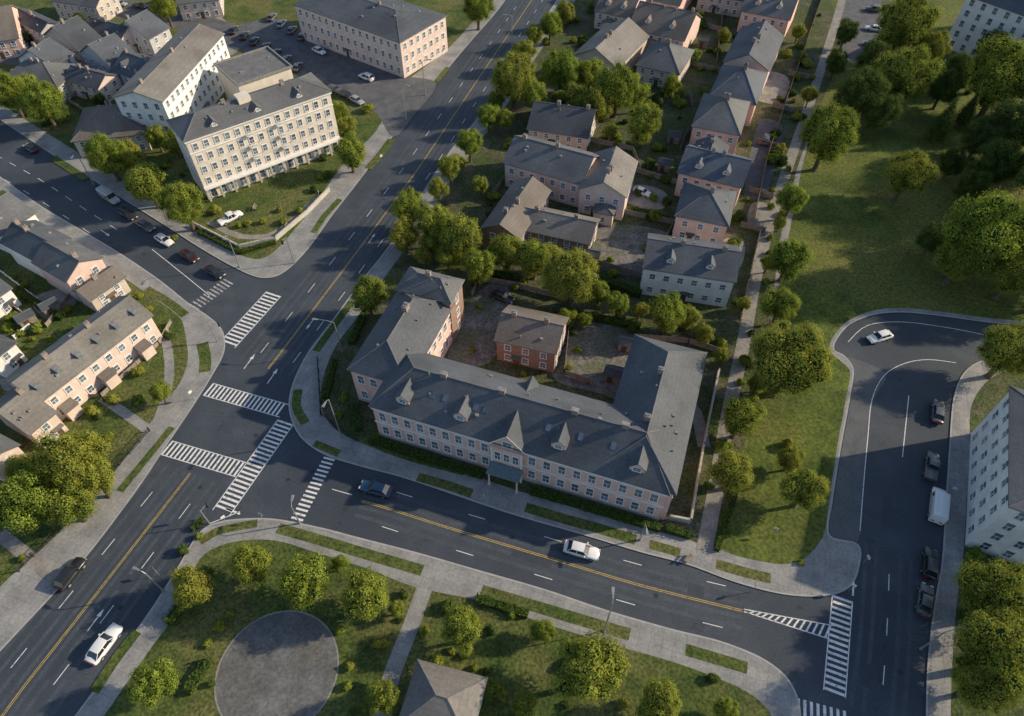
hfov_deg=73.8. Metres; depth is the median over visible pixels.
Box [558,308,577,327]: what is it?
tree
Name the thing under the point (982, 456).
window
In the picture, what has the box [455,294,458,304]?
window
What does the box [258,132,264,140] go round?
window
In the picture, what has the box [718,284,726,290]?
window
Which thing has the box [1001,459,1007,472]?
window
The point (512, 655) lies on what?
lawn
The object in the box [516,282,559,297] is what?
fence
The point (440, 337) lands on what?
window
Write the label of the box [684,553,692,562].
bench
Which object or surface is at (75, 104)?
fence
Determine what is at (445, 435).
window
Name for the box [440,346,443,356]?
window
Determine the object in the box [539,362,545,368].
window
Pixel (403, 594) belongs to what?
shrub
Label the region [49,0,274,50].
road
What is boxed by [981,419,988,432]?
window
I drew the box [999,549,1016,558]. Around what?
window
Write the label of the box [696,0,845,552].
path
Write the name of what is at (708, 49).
shrub
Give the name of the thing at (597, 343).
courtyard
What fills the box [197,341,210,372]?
verge
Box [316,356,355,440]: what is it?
fence
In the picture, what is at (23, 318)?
shed
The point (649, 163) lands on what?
shrub
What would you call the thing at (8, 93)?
tree
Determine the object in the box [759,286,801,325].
tree
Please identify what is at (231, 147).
window
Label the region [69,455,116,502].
tree
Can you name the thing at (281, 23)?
car
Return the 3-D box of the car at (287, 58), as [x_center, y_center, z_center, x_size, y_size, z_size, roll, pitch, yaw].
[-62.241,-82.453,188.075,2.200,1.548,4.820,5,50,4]
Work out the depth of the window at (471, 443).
101.49 m
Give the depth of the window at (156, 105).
154.70 m
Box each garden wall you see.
[193,186,329,248]
[668,368,719,523]
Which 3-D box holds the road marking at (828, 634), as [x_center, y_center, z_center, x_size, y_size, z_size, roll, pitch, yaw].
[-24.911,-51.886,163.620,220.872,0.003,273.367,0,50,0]
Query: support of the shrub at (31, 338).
on the garden at (127, 434)
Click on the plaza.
(281, 664)
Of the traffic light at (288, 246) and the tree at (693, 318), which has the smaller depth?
the tree at (693, 318)
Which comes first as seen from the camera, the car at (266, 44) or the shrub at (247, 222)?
the shrub at (247, 222)
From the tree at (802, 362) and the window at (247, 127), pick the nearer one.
the tree at (802, 362)
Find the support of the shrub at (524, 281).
on the garden at (460, 198)
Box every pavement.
[0,0,503,276]
[0,178,223,648]
[77,519,798,715]
[290,0,1023,594]
[928,361,1002,715]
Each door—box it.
[9,302,16,310]
[16,358,24,366]
[57,428,64,436]
[607,376,612,382]
[621,346,626,352]
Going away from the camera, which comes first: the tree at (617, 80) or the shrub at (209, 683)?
the shrub at (209, 683)
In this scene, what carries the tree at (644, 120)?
on the garden at (460, 198)
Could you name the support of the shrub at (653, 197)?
on the garden at (460, 198)
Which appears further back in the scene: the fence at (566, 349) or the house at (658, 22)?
the house at (658, 22)
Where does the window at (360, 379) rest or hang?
in the hotel
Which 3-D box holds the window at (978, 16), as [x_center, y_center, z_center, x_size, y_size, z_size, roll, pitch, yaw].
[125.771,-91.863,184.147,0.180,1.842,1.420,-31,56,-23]
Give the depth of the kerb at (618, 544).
103.68 m
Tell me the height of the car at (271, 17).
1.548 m
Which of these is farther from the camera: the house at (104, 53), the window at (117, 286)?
the house at (104, 53)
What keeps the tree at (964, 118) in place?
on the lawn at (855, 227)
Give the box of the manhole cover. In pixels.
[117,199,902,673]
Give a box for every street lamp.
[70,153,94,184]
[132,566,164,592]
[223,235,240,267]
[291,495,300,523]
[312,318,342,351]
[321,399,342,437]
[402,85,409,120]
[422,59,430,94]
[603,587,614,632]
[639,524,648,540]
[919,625,967,649]
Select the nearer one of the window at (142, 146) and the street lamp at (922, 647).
the street lamp at (922, 647)
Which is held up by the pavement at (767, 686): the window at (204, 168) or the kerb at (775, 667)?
the kerb at (775, 667)
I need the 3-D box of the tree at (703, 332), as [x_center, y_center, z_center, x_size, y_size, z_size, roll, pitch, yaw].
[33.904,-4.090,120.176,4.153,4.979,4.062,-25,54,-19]
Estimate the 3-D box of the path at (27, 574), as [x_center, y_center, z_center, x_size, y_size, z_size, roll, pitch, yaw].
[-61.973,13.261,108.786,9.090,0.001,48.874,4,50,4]
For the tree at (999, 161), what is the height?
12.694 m
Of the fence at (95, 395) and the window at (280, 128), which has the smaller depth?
the fence at (95, 395)
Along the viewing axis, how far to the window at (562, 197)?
147.14 m
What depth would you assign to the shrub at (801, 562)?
95.41 m
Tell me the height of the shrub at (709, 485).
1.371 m
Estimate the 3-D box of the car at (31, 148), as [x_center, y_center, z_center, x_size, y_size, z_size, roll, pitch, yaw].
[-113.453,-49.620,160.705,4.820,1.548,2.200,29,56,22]
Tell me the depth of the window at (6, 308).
126.11 m
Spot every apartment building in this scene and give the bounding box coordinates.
[112,24,229,132]
[166,72,341,201]
[293,0,447,77]
[948,0,1023,67]
[965,385,1023,565]
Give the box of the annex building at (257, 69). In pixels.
[213,45,292,99]
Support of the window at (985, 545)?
in the apartment building at (995, 515)
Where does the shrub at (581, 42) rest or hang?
on the garden at (460, 198)
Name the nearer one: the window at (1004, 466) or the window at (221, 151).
the window at (1004, 466)
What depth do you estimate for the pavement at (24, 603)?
111.25 m
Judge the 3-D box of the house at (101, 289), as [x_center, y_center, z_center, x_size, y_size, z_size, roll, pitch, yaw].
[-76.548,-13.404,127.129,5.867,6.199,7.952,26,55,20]
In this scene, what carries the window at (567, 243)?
in the house at (565, 230)
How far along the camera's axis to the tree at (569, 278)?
120.29 m
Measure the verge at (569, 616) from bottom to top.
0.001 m
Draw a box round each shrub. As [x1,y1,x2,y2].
[0,322,14,332]
[1,314,12,321]
[11,272,18,278]
[14,285,26,294]
[14,329,27,336]
[17,554,26,562]
[20,280,29,287]
[23,343,31,348]
[28,336,35,341]
[29,322,42,333]
[46,335,52,341]
[57,310,66,317]
[62,303,71,312]
[83,404,99,417]
[94,413,102,420]
[102,432,113,441]
[103,393,120,405]
[130,366,146,376]
[131,393,145,405]
[134,292,143,299]
[145,305,152,311]
[157,160,170,168]
[171,234,177,240]
[177,544,189,554]
[194,532,202,539]
[202,638,212,647]
[203,658,212,667]
[206,679,216,686]
[207,203,221,214]
[212,620,225,631]
[225,610,235,617]
[244,219,252,226]
[258,218,266,223]
[278,217,286,224]
[294,207,303,214]
[309,184,319,192]
[316,173,322,179]
[319,153,327,160]
[324,171,332,177]
[334,625,345,634]
[335,408,343,418]
[339,392,347,403]
[342,680,352,690]
[344,661,354,670]
[348,707,357,715]
[361,102,373,113]
[370,637,385,648]
[381,638,389,649]
[397,616,403,622]
[399,588,409,598]
[419,624,429,639]
[429,652,444,664]
[440,598,454,615]
[447,646,454,655]
[460,650,471,658]
[467,278,482,285]
[468,346,475,354]
[471,664,476,671]
[476,303,482,308]
[483,667,488,674]
[485,210,492,217]
[485,624,496,635]
[487,190,500,200]
[496,687,507,702]
[503,137,512,148]
[507,611,515,618]
[512,283,519,289]
[519,278,528,284]
[536,75,546,82]
[541,37,549,43]
[561,305,572,311]
[563,699,569,708]
[566,364,572,369]
[569,328,575,335]
[570,37,577,43]
[572,345,582,353]
[573,16,580,21]
[578,39,584,45]
[579,34,586,41]
[587,5,594,13]
[606,256,613,262]
[607,268,618,277]
[613,139,621,146]
[617,697,628,710]
[626,140,632,144]
[626,324,640,333]
[634,188,641,196]
[642,98,651,104]
[644,157,655,169]
[644,211,651,219]
[649,193,657,201]
[651,92,661,100]
[651,142,662,150]
[653,95,662,106]
[660,174,670,183]
[661,196,672,205]
[662,144,667,151]
[670,94,680,105]
[676,99,687,107]
[677,88,685,94]
[680,322,690,329]
[699,19,708,29]
[700,87,707,93]
[703,481,715,489]
[706,47,713,52]
[707,672,720,683]
[713,46,721,54]
[714,438,728,453]
[716,337,727,351]
[720,528,729,538]
[727,237,741,246]
[731,296,739,304]
[734,209,745,221]
[736,378,745,384]
[738,354,751,365]
[748,329,755,336]
[748,391,758,401]
[762,278,770,284]
[763,153,779,163]
[765,233,773,240]
[767,203,775,209]
[768,149,780,154]
[769,133,777,141]
[769,187,775,192]
[773,128,781,135]
[775,143,786,154]
[776,155,787,165]
[778,210,785,215]
[781,438,797,448]
[782,49,792,57]
[786,165,791,171]
[789,88,798,95]
[791,111,802,120]
[793,73,801,80]
[795,41,803,47]
[795,57,803,64]
[797,559,804,565]
[799,50,807,56]
[800,113,807,120]
[801,58,814,67]
[956,608,968,621]
[963,545,986,566]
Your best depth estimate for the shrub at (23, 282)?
130.80 m
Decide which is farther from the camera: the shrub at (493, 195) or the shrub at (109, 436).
the shrub at (493, 195)
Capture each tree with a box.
[0,70,25,117]
[0,465,61,535]
[2,452,35,483]
[12,72,45,91]
[14,77,65,129]
[21,30,31,45]
[22,427,112,493]
[36,481,99,528]
[57,102,70,123]
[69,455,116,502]
[72,11,86,22]
[80,130,132,181]
[89,92,105,105]
[117,137,143,168]
[122,161,165,208]
[124,656,180,712]
[144,124,166,152]
[148,0,177,27]
[148,379,171,404]
[151,180,206,231]
[162,128,181,158]
[169,562,216,608]
[224,542,271,586]
[273,549,330,614]
[326,554,351,574]
[331,131,366,172]
[332,101,348,121]
[336,115,357,137]
[340,566,390,622]
[348,274,388,316]
[365,677,401,715]
[387,599,404,617]
[388,216,421,253]
[389,186,428,228]
[413,203,454,237]
[414,247,432,268]
[418,231,441,258]
[427,175,449,201]
[435,240,462,270]
[436,154,460,184]
[437,211,483,260]
[440,601,483,657]
[453,128,483,162]
[455,153,467,174]
[459,247,496,288]
[462,0,495,30]
[470,175,488,196]
[476,103,500,133]
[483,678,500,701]
[486,91,504,110]
[486,232,523,271]
[487,51,536,111]
[495,108,514,131]
[510,38,537,63]
[510,689,537,715]
[515,237,550,279]
[520,81,547,108]
[524,23,543,47]
[527,618,556,643]
[539,11,562,45]
[539,244,599,305]
[540,242,562,269]
[541,46,580,91]
[547,628,631,704]
[550,90,568,103]
[554,0,575,28]
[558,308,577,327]
[562,81,591,106]
[575,56,602,90]
[576,311,592,328]
[581,83,614,126]
[587,280,610,307]
[593,58,641,117]
[601,123,618,139]
[603,290,629,316]
[625,99,662,148]
[626,81,650,113]
[630,302,650,318]
[633,676,682,715]
[647,288,686,334]
[649,209,662,222]
[662,73,682,98]
[683,303,701,331]
[691,48,701,61]
[694,321,715,345]
[703,448,755,494]
[711,694,738,715]
[713,347,728,363]
[717,27,731,44]
[719,395,768,438]
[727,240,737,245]
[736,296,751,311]
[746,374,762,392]
[748,317,836,401]
[759,255,771,272]
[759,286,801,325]
[767,238,815,284]
[772,214,786,231]
[774,180,809,219]
[776,445,806,475]
[778,466,830,512]
[790,23,807,42]
[796,98,861,171]
[800,85,819,107]
[825,48,848,79]
[830,64,891,114]
[835,17,859,48]
[855,39,891,71]
[861,89,904,135]
[872,0,945,58]
[874,42,946,103]
[881,147,941,202]
[911,29,951,62]
[915,220,947,256]
[924,97,958,146]
[926,68,964,109]
[931,233,993,285]
[937,146,969,180]
[938,186,1023,278]
[941,50,976,91]
[946,605,1023,712]
[949,648,1022,715]
[950,557,1023,621]
[951,168,993,206]
[953,93,978,129]
[956,115,1008,162]
[964,33,1023,119]
[965,135,1023,186]
[973,28,1010,59]
[973,319,1023,379]
[983,249,1023,299]
[986,96,1023,157]
[1009,153,1023,195]
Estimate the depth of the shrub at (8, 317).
124.79 m
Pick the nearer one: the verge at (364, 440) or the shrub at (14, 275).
the verge at (364, 440)
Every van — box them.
[95,185,120,204]
[927,487,950,524]
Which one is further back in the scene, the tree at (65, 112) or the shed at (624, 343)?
the tree at (65, 112)
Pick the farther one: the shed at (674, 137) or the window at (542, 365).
the shed at (674, 137)
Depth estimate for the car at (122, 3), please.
210.58 m
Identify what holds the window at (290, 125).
in the apartment building at (240, 140)
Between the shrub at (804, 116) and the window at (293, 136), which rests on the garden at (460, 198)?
the shrub at (804, 116)
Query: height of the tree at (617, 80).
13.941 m
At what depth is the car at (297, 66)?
184.44 m
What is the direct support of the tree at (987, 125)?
on the lawn at (855, 227)
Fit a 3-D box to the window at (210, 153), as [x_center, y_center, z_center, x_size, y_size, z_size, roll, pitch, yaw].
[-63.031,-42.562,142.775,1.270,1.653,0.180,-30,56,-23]
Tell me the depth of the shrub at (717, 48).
190.60 m
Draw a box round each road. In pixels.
[0,0,1023,715]
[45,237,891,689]
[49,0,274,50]
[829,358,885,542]
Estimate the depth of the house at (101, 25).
188.10 m
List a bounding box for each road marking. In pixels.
[0,0,978,715]
[1,2,741,715]
[191,279,232,308]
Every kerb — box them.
[0,0,504,277]
[0,177,224,650]
[75,518,800,715]
[214,610,338,715]
[288,0,1014,596]
[926,361,981,715]
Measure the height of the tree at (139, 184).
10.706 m
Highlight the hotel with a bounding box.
[346,266,707,520]
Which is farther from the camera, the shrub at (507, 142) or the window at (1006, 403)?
the shrub at (507, 142)
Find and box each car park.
[238,19,435,136]
[839,0,893,62]
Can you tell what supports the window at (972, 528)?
in the apartment building at (995, 515)
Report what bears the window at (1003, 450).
in the apartment building at (995, 515)
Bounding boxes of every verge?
[49,156,88,180]
[90,629,140,693]
[117,426,174,491]
[143,286,188,316]
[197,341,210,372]
[198,519,257,544]
[276,523,423,575]
[292,389,308,424]
[311,198,341,232]
[312,440,340,456]
[313,301,354,351]
[360,437,462,474]
[364,139,394,169]
[416,473,473,497]
[434,67,449,84]
[480,585,630,639]
[486,103,511,134]
[524,503,636,544]
[649,540,680,556]
[685,644,747,673]
[716,559,770,583]
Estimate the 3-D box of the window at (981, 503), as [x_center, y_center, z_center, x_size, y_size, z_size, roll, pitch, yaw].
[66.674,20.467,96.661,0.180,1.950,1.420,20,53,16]
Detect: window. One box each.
[0,297,5,305]
[1,351,12,361]
[2,305,11,312]
[3,51,10,56]
[8,361,19,369]
[9,40,16,46]
[40,422,51,431]
[49,395,60,405]
[63,384,74,394]
[73,395,82,402]
[75,276,84,284]
[77,373,87,383]
[85,384,95,393]
[90,363,101,372]
[91,265,99,273]
[98,293,106,301]
[102,85,108,92]
[104,352,113,362]
[113,283,120,290]
[113,363,121,371]
[117,289,124,295]
[117,342,126,352]
[120,100,127,107]
[124,353,133,363]
[125,112,132,118]
[130,333,138,342]
[131,101,138,108]
[135,136,142,141]
[136,113,143,119]
[138,143,146,149]
[142,102,149,109]
[142,323,150,333]
[147,114,154,120]
[148,334,157,343]
[153,103,160,110]
[158,115,165,121]
[191,142,199,150]
[196,154,204,162]
[201,165,208,173]
[202,138,210,147]
[205,176,212,184]
[207,150,214,158]
[209,188,218,196]
[211,161,218,169]
[213,135,220,143]
[215,172,222,180]
[217,146,224,154]
[221,158,229,165]
[221,184,228,192]
[223,131,230,139]
[225,169,232,176]
[228,143,235,151]
[229,180,237,189]
[232,154,238,162]
[234,128,241,136]
[236,165,242,172]
[238,139,244,147]
[239,177,246,185]
[242,150,248,158]
[244,124,251,132]
[246,161,252,169]
[248,136,254,143]
[249,173,257,181]
[252,147,258,154]
[254,121,261,129]
[255,158,261,165]
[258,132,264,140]
[259,169,266,177]
[262,143,268,151]
[264,117,271,125]
[265,154,271,162]
[268,129,274,136]
[268,166,276,174]
[271,140,278,147]
[274,114,281,121]
[274,151,280,158]
[278,125,284,133]
[278,163,283,170]
[281,136,287,144]
[284,110,290,118]
[284,147,290,154]
[287,122,293,129]
[287,158,294,167]
[290,133,296,140]
[293,144,299,151]
[294,107,300,115]
[296,155,303,163]
[297,118,302,126]
[300,129,305,137]
[303,104,309,111]
[303,140,308,148]
[305,152,312,159]
[306,115,312,123]
[309,126,315,134]
[312,137,317,144]
[313,100,319,108]
[315,112,321,119]
[318,123,324,130]
[321,134,326,141]
[322,97,327,105]
[323,145,329,153]
[325,109,330,116]
[327,120,332,127]
[330,130,335,138]
[356,374,365,384]
[360,390,369,399]
[369,378,377,388]
[378,411,387,421]
[381,425,390,435]
[390,415,399,425]
[393,429,402,439]
[398,398,406,404]
[403,419,411,429]
[406,433,414,442]
[415,422,424,433]
[418,436,426,446]
[428,426,437,436]
[430,440,438,450]
[432,339,436,352]
[438,330,442,343]
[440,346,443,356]
[441,430,449,440]
[443,321,447,334]
[443,444,451,454]
[445,336,448,349]
[454,434,462,444]
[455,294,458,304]
[456,415,463,421]
[456,448,464,457]
[467,438,475,448]
[468,451,476,461]
[480,442,488,452]
[481,455,488,465]
[493,450,500,460]
[501,441,512,449]
[502,453,509,463]
[504,344,510,351]
[504,353,510,360]
[509,167,513,174]
[511,456,518,465]
[519,170,523,177]
[521,348,528,355]
[521,358,528,364]
[527,456,535,466]
[527,469,535,479]
[538,235,543,240]
[539,176,544,183]
[539,352,546,359]
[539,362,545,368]
[541,474,549,483]
[542,460,550,471]
[549,179,554,186]
[551,237,556,243]
[553,443,562,450]
[555,478,564,488]
[557,465,565,475]
[559,194,564,200]
[560,182,565,189]
[563,240,569,246]
[570,185,576,192]
[570,196,574,203]
[570,482,579,492]
[571,469,581,480]
[583,205,589,211]
[584,193,590,200]
[584,487,594,496]
[587,474,596,484]
[598,196,604,202]
[599,491,608,501]
[602,479,611,489]
[612,198,618,205]
[614,496,624,506]
[617,483,627,493]
[629,501,639,510]
[631,466,641,472]
[633,488,643,498]
[644,505,655,515]
[645,286,652,292]
[648,273,655,279]
[648,492,659,503]
[660,288,666,294]
[662,275,669,282]
[676,277,683,284]
[678,231,685,237]
[681,220,688,226]
[686,292,694,298]
[690,280,697,286]
[694,234,700,239]
[695,131,701,137]
[696,223,703,230]
[700,294,708,301]
[704,282,711,288]
[712,226,719,233]
[714,297,722,303]
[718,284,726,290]
[726,137,732,143]
[949,40,955,47]
[953,29,960,37]
[958,19,965,27]
[959,44,966,51]
[963,9,970,17]
[964,34,971,41]
[967,522,975,535]
[968,0,975,6]
[968,505,975,518]
[969,24,976,31]
[969,474,976,486]
[969,489,976,502]
[970,458,977,471]
[971,429,978,442]
[971,444,978,456]
[974,13,981,21]
[978,495,986,509]
[978,512,985,526]
[978,541,994,550]
[979,3,987,10]
[979,479,986,492]
[980,28,987,35]
[980,448,987,461]
[980,463,987,477]
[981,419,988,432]
[981,433,988,446]
[985,17,993,25]
[988,531,1005,541]
[989,485,997,499]
[989,502,997,516]
[990,452,998,466]
[990,469,998,482]
[991,7,998,15]
[991,408,999,421]
[991,422,998,435]
[991,437,998,451]
[997,22,1005,29]
[999,521,1018,532]
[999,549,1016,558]
[1001,443,1007,455]
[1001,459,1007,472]
[1001,476,1007,488]
[1001,493,1007,506]
[1002,397,1008,409]
[1002,412,1008,424]
[1002,428,1007,440]
[1003,11,1010,19]
[1009,26,1016,34]
[1011,512,1023,522]
[1011,540,1023,550]
[1014,15,1022,23]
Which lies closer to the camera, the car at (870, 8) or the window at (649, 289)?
the window at (649, 289)
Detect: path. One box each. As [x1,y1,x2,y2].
[0,529,59,585]
[12,328,173,588]
[98,395,159,434]
[207,194,319,238]
[374,581,433,715]
[693,404,709,446]
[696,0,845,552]
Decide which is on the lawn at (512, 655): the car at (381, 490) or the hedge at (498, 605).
the hedge at (498, 605)
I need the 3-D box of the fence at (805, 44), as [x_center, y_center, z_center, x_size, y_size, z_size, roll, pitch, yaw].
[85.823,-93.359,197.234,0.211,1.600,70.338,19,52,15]
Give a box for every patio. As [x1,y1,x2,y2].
[0,363,25,390]
[32,289,75,318]
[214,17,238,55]
[627,185,666,208]
[723,238,744,266]
[748,202,767,225]
[758,71,788,103]
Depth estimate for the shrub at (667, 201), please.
146.99 m
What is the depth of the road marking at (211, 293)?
130.43 m
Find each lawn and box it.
[104,539,770,715]
[716,0,1023,563]
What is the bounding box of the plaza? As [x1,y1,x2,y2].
[216,612,336,715]
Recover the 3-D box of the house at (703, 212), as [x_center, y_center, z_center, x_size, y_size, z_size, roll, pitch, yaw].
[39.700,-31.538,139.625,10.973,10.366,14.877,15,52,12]
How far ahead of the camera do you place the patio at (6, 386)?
116.13 m
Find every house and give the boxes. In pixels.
[0,4,28,59]
[0,191,38,253]
[0,218,71,278]
[0,278,21,319]
[0,334,27,377]
[0,386,68,446]
[0,434,24,481]
[3,295,162,420]
[9,57,83,102]
[16,37,76,63]
[18,7,64,43]
[31,239,105,301]
[42,15,102,64]
[50,0,122,21]
[64,63,122,100]
[70,100,152,157]
[71,265,130,311]
[78,31,134,72]
[88,16,137,52]
[111,48,151,85]
[120,9,171,55]
[175,0,223,20]
[480,176,551,248]
[494,304,569,372]
[502,133,598,206]
[524,205,600,253]
[526,100,596,150]
[573,17,649,80]
[578,146,637,225]
[594,0,646,28]
[631,0,702,48]
[635,38,694,87]
[640,233,740,306]
[647,0,692,9]
[672,181,736,242]
[674,144,752,209]
[689,92,750,153]
[695,135,728,159]
[696,0,743,17]
[710,62,767,126]
[722,20,784,92]
[736,0,798,35]
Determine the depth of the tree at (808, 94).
170.09 m
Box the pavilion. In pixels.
[399,659,487,715]
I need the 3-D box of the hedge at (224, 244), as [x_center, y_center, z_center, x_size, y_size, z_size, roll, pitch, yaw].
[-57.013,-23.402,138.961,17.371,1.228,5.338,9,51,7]
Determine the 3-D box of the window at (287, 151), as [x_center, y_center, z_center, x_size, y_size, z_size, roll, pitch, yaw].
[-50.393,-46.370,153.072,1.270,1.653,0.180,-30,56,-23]
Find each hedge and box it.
[18,290,65,320]
[156,324,173,339]
[161,563,213,626]
[182,656,212,694]
[189,516,204,530]
[197,228,275,254]
[321,357,337,398]
[347,401,362,431]
[348,314,366,344]
[368,434,483,479]
[474,592,528,618]
[488,268,512,280]
[530,485,660,532]
[573,306,641,330]
[595,272,642,298]
[628,204,669,217]
[665,522,691,539]
[714,486,739,552]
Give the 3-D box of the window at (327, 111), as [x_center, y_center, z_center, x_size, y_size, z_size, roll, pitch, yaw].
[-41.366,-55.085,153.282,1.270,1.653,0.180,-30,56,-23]
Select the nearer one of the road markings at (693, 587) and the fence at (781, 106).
the road markings at (693, 587)
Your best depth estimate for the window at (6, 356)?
115.83 m
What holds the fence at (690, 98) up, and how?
on the garden at (460, 198)
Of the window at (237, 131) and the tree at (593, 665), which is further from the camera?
the window at (237, 131)
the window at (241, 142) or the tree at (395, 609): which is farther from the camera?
the window at (241, 142)
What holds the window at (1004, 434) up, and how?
in the apartment building at (995, 515)
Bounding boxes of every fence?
[0,270,40,300]
[12,305,29,338]
[14,427,150,571]
[44,293,70,326]
[66,98,82,109]
[88,393,101,396]
[100,319,171,395]
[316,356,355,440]
[471,277,515,296]
[493,175,504,190]
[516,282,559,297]
[564,325,569,374]
[565,370,592,384]
[591,137,640,167]
[598,260,641,277]
[624,209,674,223]
[635,167,677,183]
[636,333,726,351]
[680,125,689,150]
[688,89,693,106]
[690,60,720,71]
[703,21,723,30]
[716,13,722,62]
[740,221,766,232]
[740,225,762,318]
[748,185,774,198]
[753,90,789,223]
[756,137,778,147]
[772,101,795,112]
[788,70,809,78]
[790,0,820,88]
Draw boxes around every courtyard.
[0,42,35,65]
[448,283,511,365]
[552,321,636,398]
[592,225,669,275]
[744,118,782,199]
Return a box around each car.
[22,143,39,153]
[52,556,86,590]
[83,622,122,665]
[117,206,137,220]
[119,0,127,6]
[132,2,147,9]
[135,218,155,232]
[153,233,174,246]
[178,248,199,263]
[203,264,225,279]
[216,210,242,225]
[228,26,238,34]
[239,31,248,39]
[249,37,259,45]
[260,42,270,47]
[266,13,276,21]
[276,19,286,27]
[282,55,291,61]
[286,26,296,34]
[292,62,302,71]
[297,33,303,40]
[312,45,326,55]
[318,77,331,85]
[327,84,341,93]
[337,89,351,99]
[349,95,364,105]
[358,72,374,81]
[358,479,393,498]
[489,289,514,304]
[562,539,600,561]
[632,186,650,197]
[761,133,770,145]
[865,4,881,12]
[865,24,881,30]
[866,329,893,344]
[915,582,935,617]
[920,547,940,580]
[922,451,941,482]
[930,400,946,424]
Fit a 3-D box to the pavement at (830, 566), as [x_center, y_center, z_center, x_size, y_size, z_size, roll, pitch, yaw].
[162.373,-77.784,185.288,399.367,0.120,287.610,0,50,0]
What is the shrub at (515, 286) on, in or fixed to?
on the garden at (460, 198)
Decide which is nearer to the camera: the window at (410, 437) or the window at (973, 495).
the window at (973, 495)
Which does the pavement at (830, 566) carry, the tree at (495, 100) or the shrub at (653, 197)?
the tree at (495, 100)
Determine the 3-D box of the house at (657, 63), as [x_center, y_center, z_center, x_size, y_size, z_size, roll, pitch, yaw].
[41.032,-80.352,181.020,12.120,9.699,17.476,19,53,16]
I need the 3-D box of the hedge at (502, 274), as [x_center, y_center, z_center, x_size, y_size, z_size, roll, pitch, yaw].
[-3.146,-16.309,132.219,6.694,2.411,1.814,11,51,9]
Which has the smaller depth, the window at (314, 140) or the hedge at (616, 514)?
the hedge at (616, 514)
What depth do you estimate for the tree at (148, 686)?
80.72 m
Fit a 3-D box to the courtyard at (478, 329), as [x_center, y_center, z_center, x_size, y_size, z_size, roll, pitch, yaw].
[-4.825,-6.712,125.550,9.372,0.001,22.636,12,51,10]
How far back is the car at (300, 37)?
195.69 m
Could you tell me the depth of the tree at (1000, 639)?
79.11 m
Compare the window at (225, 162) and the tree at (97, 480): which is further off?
the window at (225, 162)
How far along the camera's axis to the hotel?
101.12 m
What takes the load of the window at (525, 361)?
in the house at (531, 338)
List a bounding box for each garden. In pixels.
[0,0,471,258]
[0,249,187,585]
[320,0,839,547]
[951,372,1023,715]
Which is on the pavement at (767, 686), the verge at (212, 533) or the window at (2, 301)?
the verge at (212, 533)
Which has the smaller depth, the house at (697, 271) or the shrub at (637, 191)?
the house at (697, 271)
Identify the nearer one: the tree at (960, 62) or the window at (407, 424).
the window at (407, 424)
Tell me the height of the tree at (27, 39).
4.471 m
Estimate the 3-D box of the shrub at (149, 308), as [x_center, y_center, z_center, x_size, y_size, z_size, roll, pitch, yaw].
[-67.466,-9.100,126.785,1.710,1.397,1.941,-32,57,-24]
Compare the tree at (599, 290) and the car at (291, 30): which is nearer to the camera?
the tree at (599, 290)
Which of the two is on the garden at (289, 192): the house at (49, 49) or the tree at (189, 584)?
the house at (49, 49)
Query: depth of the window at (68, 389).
110.03 m
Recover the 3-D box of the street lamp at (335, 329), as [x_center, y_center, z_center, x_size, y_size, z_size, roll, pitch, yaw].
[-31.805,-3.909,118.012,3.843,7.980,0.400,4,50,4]
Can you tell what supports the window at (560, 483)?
in the hotel
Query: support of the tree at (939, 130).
on the lawn at (855, 227)
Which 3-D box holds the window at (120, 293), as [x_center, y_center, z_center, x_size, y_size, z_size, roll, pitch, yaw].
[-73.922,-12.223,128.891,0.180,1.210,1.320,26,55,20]
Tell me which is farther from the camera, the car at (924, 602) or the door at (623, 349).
the door at (623, 349)
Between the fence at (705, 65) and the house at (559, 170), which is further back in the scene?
the fence at (705, 65)
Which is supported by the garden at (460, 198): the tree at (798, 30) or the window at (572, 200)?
the tree at (798, 30)
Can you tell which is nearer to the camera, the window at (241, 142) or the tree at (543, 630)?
the tree at (543, 630)
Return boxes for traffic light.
[199,503,209,523]
[208,322,220,341]
[281,236,294,262]
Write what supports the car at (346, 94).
on the car park at (382, 93)
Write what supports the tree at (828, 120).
on the lawn at (855, 227)
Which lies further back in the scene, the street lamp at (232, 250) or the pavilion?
the street lamp at (232, 250)
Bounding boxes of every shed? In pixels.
[12,307,39,327]
[36,296,62,317]
[584,248,601,264]
[603,363,623,384]
[617,333,633,352]
[657,157,672,172]
[667,130,681,144]
[697,35,709,47]
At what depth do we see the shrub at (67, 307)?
126.40 m
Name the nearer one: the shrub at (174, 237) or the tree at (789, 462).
the tree at (789, 462)
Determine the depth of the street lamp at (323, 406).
104.25 m
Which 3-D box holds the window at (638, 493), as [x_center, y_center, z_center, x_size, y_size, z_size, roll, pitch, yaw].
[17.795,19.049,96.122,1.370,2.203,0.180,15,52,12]

